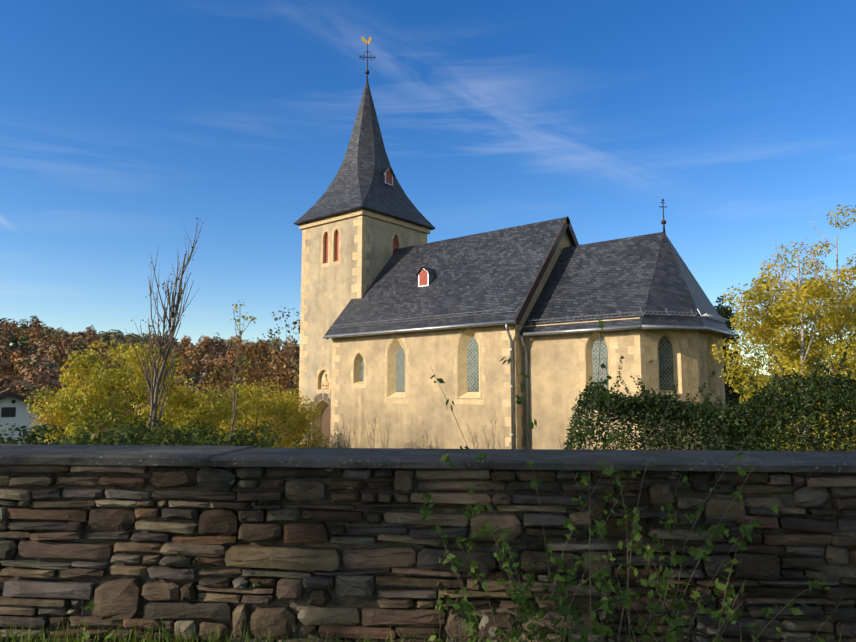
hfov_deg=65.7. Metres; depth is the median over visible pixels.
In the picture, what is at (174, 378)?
shrub
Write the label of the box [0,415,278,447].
undergrowth bush
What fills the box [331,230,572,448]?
church nave
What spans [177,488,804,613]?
wall joint weeds
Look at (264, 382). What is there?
olive bush
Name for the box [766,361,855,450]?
olive bush
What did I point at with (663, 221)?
church choir finial
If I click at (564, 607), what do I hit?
weeds
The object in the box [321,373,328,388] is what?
church relief figure
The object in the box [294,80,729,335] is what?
church slate roofs
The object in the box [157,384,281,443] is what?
yellow bush
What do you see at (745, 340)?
tree
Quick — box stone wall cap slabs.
[0,444,855,472]
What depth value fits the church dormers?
30.81 m
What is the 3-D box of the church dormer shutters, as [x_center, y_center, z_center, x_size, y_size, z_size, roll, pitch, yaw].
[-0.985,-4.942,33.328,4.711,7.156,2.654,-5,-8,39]
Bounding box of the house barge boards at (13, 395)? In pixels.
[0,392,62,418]
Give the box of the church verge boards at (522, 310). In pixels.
[324,216,578,339]
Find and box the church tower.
[299,215,426,446]
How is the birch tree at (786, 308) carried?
on the ground at (12, 375)
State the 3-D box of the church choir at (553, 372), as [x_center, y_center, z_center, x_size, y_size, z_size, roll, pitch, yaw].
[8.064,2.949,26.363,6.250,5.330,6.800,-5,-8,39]
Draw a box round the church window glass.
[360,335,708,391]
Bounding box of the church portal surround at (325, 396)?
[307,393,330,445]
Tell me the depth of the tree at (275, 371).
48.44 m
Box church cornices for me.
[299,208,724,337]
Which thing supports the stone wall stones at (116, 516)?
on the ground at (12, 375)
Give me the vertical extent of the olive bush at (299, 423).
4.554 m
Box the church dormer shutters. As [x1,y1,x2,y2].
[386,170,427,285]
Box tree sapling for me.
[229,299,256,445]
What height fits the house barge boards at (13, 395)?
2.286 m
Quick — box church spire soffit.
[298,206,434,228]
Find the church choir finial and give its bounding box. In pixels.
[659,199,665,233]
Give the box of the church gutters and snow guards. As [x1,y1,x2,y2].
[323,306,734,448]
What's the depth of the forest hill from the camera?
316.17 m
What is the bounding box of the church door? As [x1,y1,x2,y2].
[321,405,330,446]
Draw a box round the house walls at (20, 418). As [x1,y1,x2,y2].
[0,396,53,444]
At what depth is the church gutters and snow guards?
25.16 m
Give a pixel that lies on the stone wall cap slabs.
(513, 459)
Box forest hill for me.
[0,315,299,436]
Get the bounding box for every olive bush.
[181,377,333,447]
[216,365,287,439]
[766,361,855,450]
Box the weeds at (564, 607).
[72,314,850,641]
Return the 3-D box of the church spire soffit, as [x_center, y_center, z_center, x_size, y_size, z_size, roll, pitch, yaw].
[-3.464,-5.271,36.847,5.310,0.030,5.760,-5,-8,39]
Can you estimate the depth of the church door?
34.43 m
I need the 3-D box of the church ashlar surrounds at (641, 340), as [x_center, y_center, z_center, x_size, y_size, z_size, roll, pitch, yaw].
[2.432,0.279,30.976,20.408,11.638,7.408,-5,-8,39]
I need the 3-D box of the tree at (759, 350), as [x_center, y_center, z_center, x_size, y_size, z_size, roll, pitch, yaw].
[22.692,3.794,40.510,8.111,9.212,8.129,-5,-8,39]
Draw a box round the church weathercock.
[361,37,371,43]
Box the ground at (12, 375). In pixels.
[0,345,855,641]
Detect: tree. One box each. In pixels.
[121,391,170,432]
[125,218,202,436]
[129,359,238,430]
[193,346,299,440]
[225,306,299,444]
[710,205,855,450]
[713,296,767,450]
[726,316,828,450]
[729,309,852,446]
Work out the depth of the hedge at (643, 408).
11.38 m
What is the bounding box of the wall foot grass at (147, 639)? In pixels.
[0,607,843,641]
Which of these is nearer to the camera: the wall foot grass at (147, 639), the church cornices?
the wall foot grass at (147, 639)
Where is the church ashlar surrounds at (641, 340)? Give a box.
[298,216,726,449]
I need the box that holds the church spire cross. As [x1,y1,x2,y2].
[359,41,374,80]
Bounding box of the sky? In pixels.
[0,0,855,374]
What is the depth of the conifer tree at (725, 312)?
31.16 m
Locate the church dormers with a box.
[381,168,436,286]
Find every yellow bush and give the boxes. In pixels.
[23,338,199,444]
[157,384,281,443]
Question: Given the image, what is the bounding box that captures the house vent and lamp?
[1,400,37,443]
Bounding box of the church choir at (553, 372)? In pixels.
[524,329,724,449]
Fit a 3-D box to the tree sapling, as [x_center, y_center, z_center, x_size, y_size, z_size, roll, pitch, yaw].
[-3.934,1.969,13.727,0.929,4.906,0.697,-5,-8,39]
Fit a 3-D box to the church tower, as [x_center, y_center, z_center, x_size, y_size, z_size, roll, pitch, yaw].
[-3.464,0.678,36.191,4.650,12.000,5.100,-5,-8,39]
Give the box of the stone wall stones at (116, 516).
[0,464,855,641]
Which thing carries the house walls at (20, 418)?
on the ground at (12, 375)
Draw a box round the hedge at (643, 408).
[557,369,855,450]
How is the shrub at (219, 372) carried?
on the ground at (12, 375)
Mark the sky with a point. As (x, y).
(124, 124)
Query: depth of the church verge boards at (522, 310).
27.14 m
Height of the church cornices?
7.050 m
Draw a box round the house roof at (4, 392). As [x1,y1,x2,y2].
[0,389,9,395]
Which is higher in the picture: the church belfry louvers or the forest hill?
the church belfry louvers
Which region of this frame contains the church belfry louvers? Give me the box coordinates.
[325,231,397,262]

